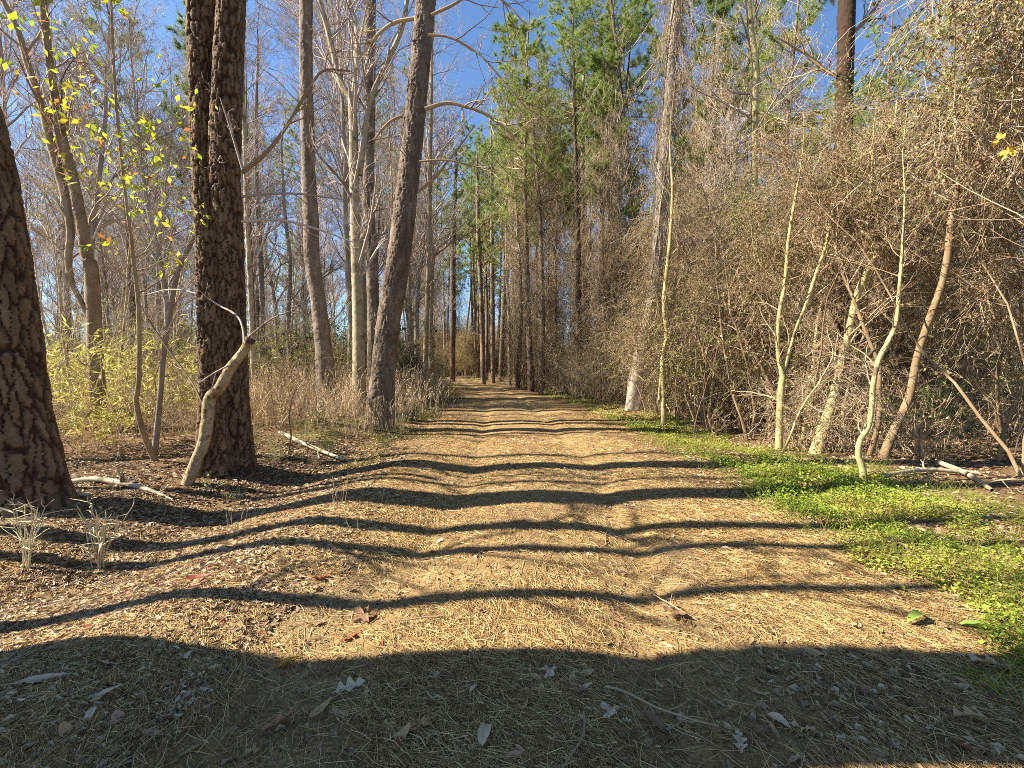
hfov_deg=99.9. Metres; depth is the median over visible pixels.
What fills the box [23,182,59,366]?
sapling
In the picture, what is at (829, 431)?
bare shrub
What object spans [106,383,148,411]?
dry grass clump
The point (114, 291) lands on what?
bare tree
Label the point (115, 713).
fallen leaf
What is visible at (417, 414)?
shrub
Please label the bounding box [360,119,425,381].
bare tree
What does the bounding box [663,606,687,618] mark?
fallen leaf
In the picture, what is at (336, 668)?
fallen leaf
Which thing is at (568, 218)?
vine hung pine
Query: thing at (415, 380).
dry grass clump
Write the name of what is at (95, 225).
bare tree
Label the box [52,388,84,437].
cane clump
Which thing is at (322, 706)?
fallen leaf
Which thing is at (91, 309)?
bare tree
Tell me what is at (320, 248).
bare tree
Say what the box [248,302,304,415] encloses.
crooked sapling
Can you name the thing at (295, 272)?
bare tree
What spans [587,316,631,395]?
shrub
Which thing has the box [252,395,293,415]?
dry grass clump
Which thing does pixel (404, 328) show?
evergreen shrub
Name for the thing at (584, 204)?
pine tree
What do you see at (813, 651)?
fallen leaf
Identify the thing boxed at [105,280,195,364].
vine tangle
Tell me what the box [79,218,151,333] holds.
bare tree
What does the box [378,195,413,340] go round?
bare tree
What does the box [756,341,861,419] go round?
bramble mound
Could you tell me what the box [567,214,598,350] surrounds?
vine hung tree
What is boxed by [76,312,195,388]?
thicket
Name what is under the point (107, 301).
sapling
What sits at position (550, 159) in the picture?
vine hung pine
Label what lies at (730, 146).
bare tree
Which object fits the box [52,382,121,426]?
dry grass clump
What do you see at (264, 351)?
evergreen shrub
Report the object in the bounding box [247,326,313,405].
shrub
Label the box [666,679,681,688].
fallen leaf
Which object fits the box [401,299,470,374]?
thicket
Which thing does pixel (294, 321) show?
thicket
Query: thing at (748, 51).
pine tree
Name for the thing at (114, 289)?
bare tree
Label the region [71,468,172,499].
fallen branch
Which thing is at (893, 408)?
bare shrub
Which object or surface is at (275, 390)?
dry grass clump
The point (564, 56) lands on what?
pine tree
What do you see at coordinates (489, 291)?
pine tree
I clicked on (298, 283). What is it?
pine tree
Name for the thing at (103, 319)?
sapling
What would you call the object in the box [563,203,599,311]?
bare tree
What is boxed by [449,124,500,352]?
pine tree
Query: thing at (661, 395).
sapling
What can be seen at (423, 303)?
bare tree
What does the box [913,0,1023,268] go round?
vine tangle
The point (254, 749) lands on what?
fallen leaf
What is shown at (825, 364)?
crooked sapling
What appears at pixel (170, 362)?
crooked sapling
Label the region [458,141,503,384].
pine tree
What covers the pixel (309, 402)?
dry grass clump
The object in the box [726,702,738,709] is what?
fallen leaf
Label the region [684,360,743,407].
bramble mound
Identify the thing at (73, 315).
bare tree
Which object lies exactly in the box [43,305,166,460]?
cane clump
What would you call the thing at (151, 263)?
bare tree
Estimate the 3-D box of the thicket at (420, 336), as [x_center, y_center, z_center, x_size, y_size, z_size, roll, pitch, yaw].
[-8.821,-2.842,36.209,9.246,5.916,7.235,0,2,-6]
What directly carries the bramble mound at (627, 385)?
on the ground at (486, 398)
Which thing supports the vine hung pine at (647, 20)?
on the ground at (486, 398)
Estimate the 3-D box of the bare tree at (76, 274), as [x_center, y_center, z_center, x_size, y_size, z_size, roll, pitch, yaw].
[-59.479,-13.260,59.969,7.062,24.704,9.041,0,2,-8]
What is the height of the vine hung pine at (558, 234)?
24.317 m
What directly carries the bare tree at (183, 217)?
on the ground at (486, 398)
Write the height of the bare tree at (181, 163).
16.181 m
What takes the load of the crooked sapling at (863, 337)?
on the ground at (486, 398)
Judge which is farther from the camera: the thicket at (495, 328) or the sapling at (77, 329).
the thicket at (495, 328)
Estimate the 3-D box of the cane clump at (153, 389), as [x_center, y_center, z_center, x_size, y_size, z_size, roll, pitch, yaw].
[-6.481,-0.075,8.245,3.367,2.489,3.160,1,2,15]
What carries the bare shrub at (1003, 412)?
on the ground at (486, 398)
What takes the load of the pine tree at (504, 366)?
on the ground at (486, 398)
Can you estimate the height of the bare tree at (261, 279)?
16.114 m
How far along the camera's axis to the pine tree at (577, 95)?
24.93 m
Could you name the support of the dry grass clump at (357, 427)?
on the ground at (486, 398)
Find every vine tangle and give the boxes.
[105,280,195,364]
[421,320,468,368]
[436,334,471,375]
[441,321,498,377]
[441,325,473,376]
[573,197,719,343]
[574,193,701,316]
[582,251,774,417]
[592,215,867,431]
[593,124,794,390]
[625,37,1011,444]
[664,130,906,385]
[713,28,1023,430]
[756,0,1023,477]
[761,229,862,370]
[767,66,1023,411]
[787,219,968,393]
[806,8,1023,461]
[806,173,1023,413]
[824,287,1022,403]
[910,315,992,384]
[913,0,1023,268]
[921,310,991,392]
[933,285,1023,398]
[935,231,1023,402]
[962,290,1022,396]
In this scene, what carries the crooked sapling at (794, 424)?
on the ground at (486, 398)
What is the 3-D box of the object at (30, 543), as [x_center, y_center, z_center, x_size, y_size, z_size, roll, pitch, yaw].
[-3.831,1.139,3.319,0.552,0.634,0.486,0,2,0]
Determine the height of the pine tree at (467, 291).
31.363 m
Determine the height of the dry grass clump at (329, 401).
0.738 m
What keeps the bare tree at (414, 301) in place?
on the ground at (486, 398)
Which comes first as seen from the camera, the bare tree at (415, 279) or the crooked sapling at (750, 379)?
the crooked sapling at (750, 379)
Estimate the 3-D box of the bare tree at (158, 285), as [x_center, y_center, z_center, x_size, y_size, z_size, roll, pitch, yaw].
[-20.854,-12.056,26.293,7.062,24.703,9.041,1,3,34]
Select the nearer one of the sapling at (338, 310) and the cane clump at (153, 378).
the cane clump at (153, 378)
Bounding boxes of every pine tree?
[0,104,79,517]
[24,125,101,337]
[28,165,78,351]
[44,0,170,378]
[75,179,135,358]
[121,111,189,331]
[122,214,161,333]
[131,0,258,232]
[137,241,168,295]
[185,0,381,478]
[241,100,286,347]
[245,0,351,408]
[245,226,283,342]
[267,280,282,303]
[272,232,306,349]
[273,92,336,345]
[274,241,305,284]
[276,197,310,342]
[345,0,571,428]
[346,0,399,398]
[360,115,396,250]
[360,152,396,286]
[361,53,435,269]
[412,172,446,285]
[418,147,460,365]
[433,143,472,381]
[433,182,464,375]
[436,222,469,376]
[441,118,489,377]
[448,176,488,375]
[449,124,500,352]
[450,136,515,379]
[457,144,507,377]
[457,208,471,334]
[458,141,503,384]
[459,216,499,375]
[459,243,499,321]
[468,89,534,381]
[474,131,507,382]
[475,0,577,391]
[475,231,502,372]
[476,275,496,368]
[477,117,537,384]
[480,121,536,376]
[481,131,534,378]
[482,195,530,375]
[511,97,551,373]
[521,0,625,392]
[521,61,571,378]
[535,51,618,306]
[539,66,598,376]
[540,0,670,302]
[555,56,606,346]
[556,0,656,341]
[559,147,606,214]
[560,144,599,328]
[570,0,658,316]
[577,0,651,221]
[598,165,650,331]
[616,0,703,319]
[621,163,652,260]
[649,83,727,229]
[673,96,734,277]
[692,0,810,360]
[694,53,750,226]
[697,0,832,286]
[734,64,827,231]
[775,0,894,388]
[784,110,833,372]
[802,77,873,176]
[816,78,867,192]
[832,1,944,179]
[853,72,909,181]
[860,42,944,212]
[891,0,1012,359]
[904,0,1023,386]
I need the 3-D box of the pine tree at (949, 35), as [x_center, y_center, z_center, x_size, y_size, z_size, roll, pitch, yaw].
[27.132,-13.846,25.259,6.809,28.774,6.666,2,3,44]
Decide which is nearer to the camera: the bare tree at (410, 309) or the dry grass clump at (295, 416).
the dry grass clump at (295, 416)
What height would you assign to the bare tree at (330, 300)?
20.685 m
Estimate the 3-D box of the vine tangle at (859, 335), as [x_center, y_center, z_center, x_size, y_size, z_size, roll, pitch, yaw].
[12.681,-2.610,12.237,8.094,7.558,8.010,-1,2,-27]
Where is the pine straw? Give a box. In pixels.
[0,409,1023,767]
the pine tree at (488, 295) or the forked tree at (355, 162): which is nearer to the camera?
the forked tree at (355, 162)
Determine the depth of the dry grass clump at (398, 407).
13.24 m
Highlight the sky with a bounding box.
[0,0,1023,369]
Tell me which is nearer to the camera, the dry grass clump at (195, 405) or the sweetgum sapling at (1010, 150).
the sweetgum sapling at (1010, 150)
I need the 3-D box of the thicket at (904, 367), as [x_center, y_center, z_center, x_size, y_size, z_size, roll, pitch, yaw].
[15.897,-2.065,19.342,7.299,5.921,7.996,2,3,38]
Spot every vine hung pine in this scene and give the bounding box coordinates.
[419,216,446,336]
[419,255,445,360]
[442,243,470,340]
[471,11,566,385]
[475,78,548,387]
[478,13,590,394]
[509,105,597,390]
[516,91,597,354]
[530,33,658,396]
[561,0,657,335]
[624,0,716,410]
[632,0,794,386]
[721,0,874,379]
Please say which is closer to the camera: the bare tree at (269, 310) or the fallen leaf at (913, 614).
the fallen leaf at (913, 614)
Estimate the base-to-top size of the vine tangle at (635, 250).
10.049 m
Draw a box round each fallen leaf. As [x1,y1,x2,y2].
[0,653,13,662]
[4,672,68,684]
[57,720,73,738]
[78,684,122,704]
[84,700,96,718]
[88,656,139,664]
[111,706,124,728]
[178,744,198,757]
[182,648,192,659]
[184,573,208,579]
[184,697,223,718]
[244,743,260,755]
[254,704,296,737]
[278,655,300,667]
[306,574,329,579]
[309,698,330,716]
[324,675,364,696]
[329,709,349,713]
[330,664,342,673]
[351,605,377,622]
[389,722,409,746]
[402,715,424,737]
[418,712,436,730]
[469,684,476,692]
[477,723,490,745]
[506,750,524,758]
[514,744,524,752]
[531,673,541,682]
[537,683,544,695]
[539,665,556,677]
[551,634,568,638]
[569,671,576,686]
[572,682,591,689]
[579,669,593,676]
[600,702,618,717]
[637,702,670,736]
[647,594,658,608]
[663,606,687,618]
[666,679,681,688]
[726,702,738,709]
[732,729,747,759]
[756,725,771,735]
[763,707,791,728]
[789,721,815,730]
[795,646,823,655]
[851,622,862,629]
[885,536,907,547]
[889,644,901,650]
[889,664,901,673]
[907,609,926,621]
[944,737,970,748]
[945,619,1008,634]
[947,675,967,683]
[952,651,1023,673]
[953,705,990,719]
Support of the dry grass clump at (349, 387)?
on the ground at (486, 398)
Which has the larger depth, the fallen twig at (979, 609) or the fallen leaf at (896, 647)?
the fallen twig at (979, 609)
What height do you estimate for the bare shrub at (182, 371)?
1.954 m
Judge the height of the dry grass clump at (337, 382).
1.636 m
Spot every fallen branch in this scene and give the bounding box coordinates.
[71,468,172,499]
[77,492,90,495]
[278,431,345,460]
[879,456,994,479]
[937,460,1017,491]
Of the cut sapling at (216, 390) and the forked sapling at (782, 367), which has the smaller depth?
the cut sapling at (216, 390)
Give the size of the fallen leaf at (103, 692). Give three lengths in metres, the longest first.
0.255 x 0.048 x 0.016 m
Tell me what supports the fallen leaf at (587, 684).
on the ground at (486, 398)
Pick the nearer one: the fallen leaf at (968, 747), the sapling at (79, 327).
the fallen leaf at (968, 747)
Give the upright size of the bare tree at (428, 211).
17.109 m
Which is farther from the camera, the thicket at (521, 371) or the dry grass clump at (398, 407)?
the thicket at (521, 371)
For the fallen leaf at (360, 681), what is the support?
on the ground at (486, 398)
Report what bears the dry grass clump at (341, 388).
on the ground at (486, 398)
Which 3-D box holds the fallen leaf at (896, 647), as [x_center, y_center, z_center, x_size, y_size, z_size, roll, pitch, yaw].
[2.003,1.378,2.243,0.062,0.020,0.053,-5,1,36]
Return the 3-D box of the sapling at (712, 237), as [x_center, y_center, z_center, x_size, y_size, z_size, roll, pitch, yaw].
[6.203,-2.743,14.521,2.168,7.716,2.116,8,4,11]
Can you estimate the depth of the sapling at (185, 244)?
13.10 m
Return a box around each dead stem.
[128,449,140,477]
[160,496,175,513]
[177,485,183,520]
[225,494,242,531]
[239,491,258,511]
[330,473,347,507]
[332,458,351,500]
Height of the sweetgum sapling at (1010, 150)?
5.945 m
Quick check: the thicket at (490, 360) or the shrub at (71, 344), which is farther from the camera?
the thicket at (490, 360)
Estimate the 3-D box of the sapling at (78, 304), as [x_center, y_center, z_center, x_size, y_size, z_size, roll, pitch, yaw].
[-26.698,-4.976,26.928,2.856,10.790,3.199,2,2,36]
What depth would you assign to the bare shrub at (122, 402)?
10.83 m
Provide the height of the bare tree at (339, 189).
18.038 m
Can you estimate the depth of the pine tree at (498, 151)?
35.53 m
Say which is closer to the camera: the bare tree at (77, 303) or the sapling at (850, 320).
the sapling at (850, 320)
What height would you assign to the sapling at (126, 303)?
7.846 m
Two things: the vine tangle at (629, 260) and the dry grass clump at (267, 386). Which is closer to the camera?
the dry grass clump at (267, 386)
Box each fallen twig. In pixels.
[339,553,401,564]
[376,615,442,629]
[548,711,585,767]
[604,522,617,545]
[605,685,718,726]
[632,580,679,609]
[665,711,716,730]
[673,561,715,592]
[949,607,1023,613]
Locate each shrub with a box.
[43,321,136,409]
[45,324,114,379]
[69,296,185,397]
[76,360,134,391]
[107,376,158,416]
[120,382,195,434]
[121,300,196,391]
[121,361,196,409]
[144,348,197,410]
[146,326,195,384]
[147,331,196,390]
[157,443,179,456]
[165,332,299,397]
[169,338,264,388]
[172,325,196,373]
[189,308,283,373]
[247,325,282,364]
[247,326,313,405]
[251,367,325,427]
[253,425,281,451]
[255,328,351,403]
[256,341,310,384]
[260,435,288,463]
[263,357,333,409]
[266,334,346,380]
[268,299,366,388]
[282,407,318,439]
[288,411,311,430]
[291,325,365,380]
[302,313,402,374]
[302,409,336,433]
[308,449,323,465]
[314,432,340,452]
[331,286,435,373]
[340,325,437,380]
[340,360,366,378]
[378,434,394,450]
[391,416,411,438]
[396,338,435,393]
[404,405,419,418]
[406,404,430,423]
[438,344,467,377]
[455,338,489,377]
[488,366,506,379]
[578,353,623,398]
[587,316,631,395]
[592,284,712,418]
[602,342,657,387]
[628,288,786,437]
[629,269,808,421]
[706,313,794,417]
[718,295,884,427]
[730,363,831,434]
[749,380,898,452]
[847,378,984,451]
[848,365,1001,465]
[848,375,943,434]
[858,355,974,422]
[859,370,941,418]
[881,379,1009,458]
[920,319,1023,463]
[924,350,1023,445]
[936,374,1022,431]
[942,389,1023,455]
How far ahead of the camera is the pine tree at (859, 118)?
31.81 m
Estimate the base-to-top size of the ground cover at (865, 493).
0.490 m
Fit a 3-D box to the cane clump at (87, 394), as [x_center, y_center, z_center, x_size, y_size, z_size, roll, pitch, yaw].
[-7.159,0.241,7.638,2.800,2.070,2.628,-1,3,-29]
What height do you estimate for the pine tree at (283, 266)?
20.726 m
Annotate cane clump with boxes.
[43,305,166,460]
[43,320,165,426]
[45,338,88,408]
[46,333,184,397]
[48,333,114,416]
[48,341,169,414]
[49,314,286,450]
[49,340,194,455]
[49,350,130,412]
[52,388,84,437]
[60,370,133,413]
[68,341,168,405]
[83,349,195,427]
[105,348,196,426]
[110,348,188,394]
[125,336,275,432]
[130,346,195,400]
[251,376,293,408]
[388,414,412,428]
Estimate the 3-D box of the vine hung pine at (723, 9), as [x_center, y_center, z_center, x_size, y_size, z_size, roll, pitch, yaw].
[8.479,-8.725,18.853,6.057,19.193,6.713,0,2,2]
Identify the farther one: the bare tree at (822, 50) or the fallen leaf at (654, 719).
the bare tree at (822, 50)
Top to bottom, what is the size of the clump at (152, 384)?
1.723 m
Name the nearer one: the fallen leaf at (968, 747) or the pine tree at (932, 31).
the fallen leaf at (968, 747)
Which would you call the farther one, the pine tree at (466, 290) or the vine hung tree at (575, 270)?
the pine tree at (466, 290)
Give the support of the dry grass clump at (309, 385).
on the ground at (486, 398)
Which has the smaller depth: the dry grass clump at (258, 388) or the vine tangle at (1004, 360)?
the dry grass clump at (258, 388)
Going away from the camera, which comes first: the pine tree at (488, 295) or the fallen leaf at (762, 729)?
the fallen leaf at (762, 729)
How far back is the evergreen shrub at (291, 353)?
18.35 m
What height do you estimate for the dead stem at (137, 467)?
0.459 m
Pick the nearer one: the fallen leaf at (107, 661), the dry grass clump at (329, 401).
the fallen leaf at (107, 661)
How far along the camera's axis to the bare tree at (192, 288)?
35.71 m
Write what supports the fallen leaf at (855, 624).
on the ground at (486, 398)
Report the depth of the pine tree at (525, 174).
26.68 m
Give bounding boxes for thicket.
[42,295,193,353]
[46,324,84,391]
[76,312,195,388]
[190,270,347,387]
[247,289,346,342]
[311,322,457,395]
[347,322,449,385]
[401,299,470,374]
[401,320,451,354]
[408,343,461,385]
[419,334,454,383]
[421,309,496,371]
[457,288,569,370]
[457,300,507,373]
[467,337,507,376]
[469,317,512,376]
[492,301,582,388]
[509,275,640,395]
[543,337,628,400]
[547,250,767,403]
[559,336,627,394]
[649,203,894,394]
[797,292,974,396]
[873,260,1023,402]
[947,338,1023,396]
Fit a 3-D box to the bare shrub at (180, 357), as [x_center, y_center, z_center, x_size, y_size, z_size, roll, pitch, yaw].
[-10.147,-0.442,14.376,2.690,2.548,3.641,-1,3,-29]
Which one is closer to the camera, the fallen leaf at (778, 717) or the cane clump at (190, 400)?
the fallen leaf at (778, 717)
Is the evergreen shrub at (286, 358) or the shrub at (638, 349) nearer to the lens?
the shrub at (638, 349)
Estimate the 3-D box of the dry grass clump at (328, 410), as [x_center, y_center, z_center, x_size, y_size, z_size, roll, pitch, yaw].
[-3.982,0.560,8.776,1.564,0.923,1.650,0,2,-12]
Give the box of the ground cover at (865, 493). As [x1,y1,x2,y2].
[599,410,1023,705]
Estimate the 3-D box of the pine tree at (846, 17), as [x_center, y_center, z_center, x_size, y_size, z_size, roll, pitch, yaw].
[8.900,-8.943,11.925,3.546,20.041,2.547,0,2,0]
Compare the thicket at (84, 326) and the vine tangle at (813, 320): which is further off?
the thicket at (84, 326)
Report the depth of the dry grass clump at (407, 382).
16.15 m
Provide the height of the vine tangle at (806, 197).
8.167 m
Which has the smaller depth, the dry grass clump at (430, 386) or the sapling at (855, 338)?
the sapling at (855, 338)
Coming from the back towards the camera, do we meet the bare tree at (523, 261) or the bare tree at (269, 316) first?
the bare tree at (269, 316)
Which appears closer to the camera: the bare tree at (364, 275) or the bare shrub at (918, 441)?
the bare shrub at (918, 441)
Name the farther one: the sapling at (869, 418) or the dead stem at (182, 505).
the sapling at (869, 418)
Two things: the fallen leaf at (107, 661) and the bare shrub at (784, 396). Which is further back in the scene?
the bare shrub at (784, 396)
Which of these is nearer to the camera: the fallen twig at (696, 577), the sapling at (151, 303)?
the fallen twig at (696, 577)
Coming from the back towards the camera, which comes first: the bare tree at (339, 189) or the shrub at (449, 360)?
the shrub at (449, 360)
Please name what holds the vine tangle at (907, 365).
on the ground at (486, 398)
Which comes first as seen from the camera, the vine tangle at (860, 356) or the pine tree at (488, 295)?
the vine tangle at (860, 356)
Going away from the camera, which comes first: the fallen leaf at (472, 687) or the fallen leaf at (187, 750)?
the fallen leaf at (187, 750)
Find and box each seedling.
[197,471,225,488]
[224,485,246,499]
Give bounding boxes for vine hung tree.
[531,255,561,382]
[556,171,609,390]
[558,201,599,347]
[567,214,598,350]
[568,118,638,396]
[643,39,742,333]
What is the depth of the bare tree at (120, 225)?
38.72 m
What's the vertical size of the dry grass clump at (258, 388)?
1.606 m
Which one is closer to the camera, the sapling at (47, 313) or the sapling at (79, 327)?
the sapling at (47, 313)
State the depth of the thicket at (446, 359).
27.92 m
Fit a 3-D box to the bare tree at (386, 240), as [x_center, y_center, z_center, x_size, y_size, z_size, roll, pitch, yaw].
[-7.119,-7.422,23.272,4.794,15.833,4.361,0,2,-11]
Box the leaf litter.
[0,382,1023,767]
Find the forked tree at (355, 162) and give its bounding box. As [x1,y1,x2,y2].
[306,0,414,414]
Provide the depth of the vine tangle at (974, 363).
20.24 m
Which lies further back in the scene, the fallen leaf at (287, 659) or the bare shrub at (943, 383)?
the bare shrub at (943, 383)
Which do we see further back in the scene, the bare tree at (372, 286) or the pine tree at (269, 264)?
the pine tree at (269, 264)
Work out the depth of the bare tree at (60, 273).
23.08 m
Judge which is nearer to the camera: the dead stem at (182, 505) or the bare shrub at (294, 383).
the dead stem at (182, 505)
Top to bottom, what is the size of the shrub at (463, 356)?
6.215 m
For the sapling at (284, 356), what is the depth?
14.54 m
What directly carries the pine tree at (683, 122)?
on the ground at (486, 398)
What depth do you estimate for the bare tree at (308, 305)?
68.62 m
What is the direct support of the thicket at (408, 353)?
on the ground at (486, 398)
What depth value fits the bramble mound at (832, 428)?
8.06 m
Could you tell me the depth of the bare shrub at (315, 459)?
6.96 m
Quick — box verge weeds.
[342,383,743,467]
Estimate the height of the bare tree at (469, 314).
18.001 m
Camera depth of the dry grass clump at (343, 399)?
10.43 m
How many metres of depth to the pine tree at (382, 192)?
40.60 m
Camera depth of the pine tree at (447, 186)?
48.91 m
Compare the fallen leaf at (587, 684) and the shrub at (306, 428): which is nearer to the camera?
the fallen leaf at (587, 684)
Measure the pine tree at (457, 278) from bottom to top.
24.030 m
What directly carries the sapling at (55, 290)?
on the ground at (486, 398)
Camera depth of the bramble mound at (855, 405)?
10.03 m
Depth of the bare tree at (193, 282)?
40.11 m
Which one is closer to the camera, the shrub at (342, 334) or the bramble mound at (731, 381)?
the bramble mound at (731, 381)
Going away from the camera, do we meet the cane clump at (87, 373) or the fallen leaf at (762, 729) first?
the fallen leaf at (762, 729)
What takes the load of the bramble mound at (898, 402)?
on the ground at (486, 398)
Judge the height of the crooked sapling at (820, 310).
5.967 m
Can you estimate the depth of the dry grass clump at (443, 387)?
18.99 m
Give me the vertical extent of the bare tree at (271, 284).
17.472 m
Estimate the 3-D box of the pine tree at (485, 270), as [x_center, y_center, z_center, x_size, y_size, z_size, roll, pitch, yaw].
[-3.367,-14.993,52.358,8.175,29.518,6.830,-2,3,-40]
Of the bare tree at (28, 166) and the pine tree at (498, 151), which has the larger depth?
the pine tree at (498, 151)
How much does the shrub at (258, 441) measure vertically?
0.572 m
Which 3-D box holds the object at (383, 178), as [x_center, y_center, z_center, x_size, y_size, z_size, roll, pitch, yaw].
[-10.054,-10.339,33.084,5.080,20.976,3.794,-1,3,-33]
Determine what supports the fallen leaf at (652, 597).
on the ground at (486, 398)
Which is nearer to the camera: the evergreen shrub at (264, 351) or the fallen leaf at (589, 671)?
the fallen leaf at (589, 671)
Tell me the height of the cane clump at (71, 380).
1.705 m
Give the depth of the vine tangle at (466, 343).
57.42 m
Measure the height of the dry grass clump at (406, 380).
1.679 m
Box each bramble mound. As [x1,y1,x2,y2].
[566,370,611,397]
[591,352,658,402]
[609,357,669,404]
[630,386,697,413]
[645,339,803,436]
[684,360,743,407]
[697,331,798,417]
[722,298,927,457]
[731,372,851,426]
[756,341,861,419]
[784,342,900,437]
[789,347,989,437]
[852,370,997,431]
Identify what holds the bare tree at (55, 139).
on the ground at (486, 398)
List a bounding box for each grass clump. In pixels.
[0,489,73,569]
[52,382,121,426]
[56,399,147,454]
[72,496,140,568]
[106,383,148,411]
[130,387,197,434]
[132,399,196,427]
[147,408,195,436]
[182,360,303,425]
[249,363,316,414]
[249,367,301,405]
[249,368,343,441]
[249,375,297,396]
[250,379,315,427]
[250,387,278,416]
[251,394,330,430]
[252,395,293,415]
[260,370,342,407]
[263,383,353,427]
[264,358,397,411]
[269,392,360,437]
[277,364,341,405]
[278,368,349,401]
[299,366,369,407]
[306,365,410,434]
[310,375,395,416]
[310,388,344,412]
[311,365,350,403]
[316,378,400,415]
[334,410,381,441]
[341,366,431,411]
[348,394,415,423]
[352,398,411,435]
[366,359,432,401]
[367,369,447,407]
[394,378,463,417]
[395,367,434,396]
[396,363,430,398]
[404,370,466,397]
[408,373,476,400]
[413,390,434,404]
[420,374,460,402]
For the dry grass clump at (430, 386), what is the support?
on the ground at (486, 398)
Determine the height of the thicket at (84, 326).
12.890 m
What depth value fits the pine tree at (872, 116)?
34.34 m
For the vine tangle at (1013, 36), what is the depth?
5.63 m
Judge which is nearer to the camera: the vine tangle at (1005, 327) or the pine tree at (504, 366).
the vine tangle at (1005, 327)
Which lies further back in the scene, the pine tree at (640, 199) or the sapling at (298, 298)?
the pine tree at (640, 199)
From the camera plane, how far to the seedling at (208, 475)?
5.50 m
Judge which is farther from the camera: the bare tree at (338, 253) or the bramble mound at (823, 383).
the bare tree at (338, 253)
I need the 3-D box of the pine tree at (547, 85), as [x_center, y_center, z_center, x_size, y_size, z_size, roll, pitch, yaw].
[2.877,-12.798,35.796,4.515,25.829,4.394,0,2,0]
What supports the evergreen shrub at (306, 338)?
on the ground at (486, 398)
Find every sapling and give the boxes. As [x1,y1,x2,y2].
[0,0,217,461]
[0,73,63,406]
[1,98,99,429]
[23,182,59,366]
[27,207,61,319]
[27,209,74,322]
[27,215,80,394]
[27,222,84,362]
[35,234,86,403]
[36,283,57,342]
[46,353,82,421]
[52,222,115,343]
[62,299,84,384]
[71,271,84,355]
[72,279,117,377]
[72,298,84,362]
[88,134,170,406]
[94,250,135,391]
[99,201,158,344]
[102,278,123,341]
[107,229,162,384]
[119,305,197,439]
[126,321,196,401]
[129,229,188,387]
[130,287,163,382]
[132,283,301,485]
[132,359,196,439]
[136,151,242,413]
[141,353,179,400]
[145,71,268,454]
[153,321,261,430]
[172,194,197,325]
[174,312,195,396]
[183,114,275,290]
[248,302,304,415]
[253,250,305,372]
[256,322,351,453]
[283,261,311,341]
[291,231,344,377]
[300,310,313,372]
[331,276,347,372]
[380,249,416,374]
[579,320,625,403]
[608,244,652,406]
[613,301,660,411]
[638,211,702,416]
[650,61,721,426]
[670,177,738,360]
[674,192,765,439]
[722,279,857,431]
[725,148,933,455]
[731,57,859,450]
[732,262,848,444]
[742,303,857,454]
[762,183,865,439]
[766,244,854,378]
[782,251,820,376]
[784,61,997,453]
[788,330,850,392]
[824,276,871,387]
[828,93,953,479]
[829,174,962,440]
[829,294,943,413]
[876,105,1023,281]
[877,0,1023,459]
[953,208,1021,428]
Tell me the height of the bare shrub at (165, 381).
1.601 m
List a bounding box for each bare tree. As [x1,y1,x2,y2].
[0,0,115,433]
[0,0,125,175]
[0,95,32,142]
[1,19,160,229]
[2,0,166,377]
[4,0,193,397]
[6,0,192,354]
[7,101,69,271]
[9,125,56,283]
[21,158,110,363]
[30,216,83,297]
[32,223,51,322]
[41,122,139,358]
[43,265,75,343]
[50,247,84,372]
[52,269,83,339]
[53,112,151,379]
[73,158,131,371]
[74,218,149,360]
[75,162,147,331]
[77,118,148,353]
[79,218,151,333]
[80,0,254,368]
[87,111,182,358]
[97,97,194,383]
[111,228,161,314]
[124,26,245,256]
[141,233,195,320]
[144,32,290,210]
[147,182,194,385]
[151,212,195,364]
[156,0,325,377]
[160,130,194,281]
[177,205,194,352]
[179,62,300,378]
[182,235,195,322]
[241,1,287,400]
[241,108,306,383]
[243,84,302,305]
[245,3,294,377]
[245,261,283,334]
[250,0,408,372]
[250,0,439,383]
[257,271,280,345]
[258,60,361,285]
[265,286,275,338]
[269,181,309,339]
[270,184,324,345]
[271,0,398,376]
[273,273,299,339]
[280,0,423,275]
[286,251,311,328]
[288,164,344,305]
[296,181,345,346]
[296,197,345,314]
[305,222,343,344]
[316,89,388,282]
[330,100,422,275]
[347,29,448,279]
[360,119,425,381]
[375,0,496,387]
[375,2,503,385]
[377,109,437,386]
[377,140,427,339]
[378,0,464,395]
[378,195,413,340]
[379,126,457,303]
[387,214,424,340]
[412,197,467,318]
[419,220,457,349]
[438,276,462,344]
[462,298,477,328]
[497,194,565,390]
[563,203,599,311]
[564,17,685,389]
[632,138,706,243]
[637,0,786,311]
[676,53,750,325]
[681,0,820,383]
[684,55,760,273]
[715,31,856,342]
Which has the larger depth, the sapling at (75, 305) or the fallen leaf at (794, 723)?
the sapling at (75, 305)
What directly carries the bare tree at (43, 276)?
on the ground at (486, 398)
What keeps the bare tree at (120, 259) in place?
on the ground at (486, 398)
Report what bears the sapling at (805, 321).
on the ground at (486, 398)
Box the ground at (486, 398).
[0,370,1023,767]
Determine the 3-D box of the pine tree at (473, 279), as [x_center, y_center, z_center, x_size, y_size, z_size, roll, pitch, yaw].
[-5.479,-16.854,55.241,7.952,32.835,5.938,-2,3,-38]

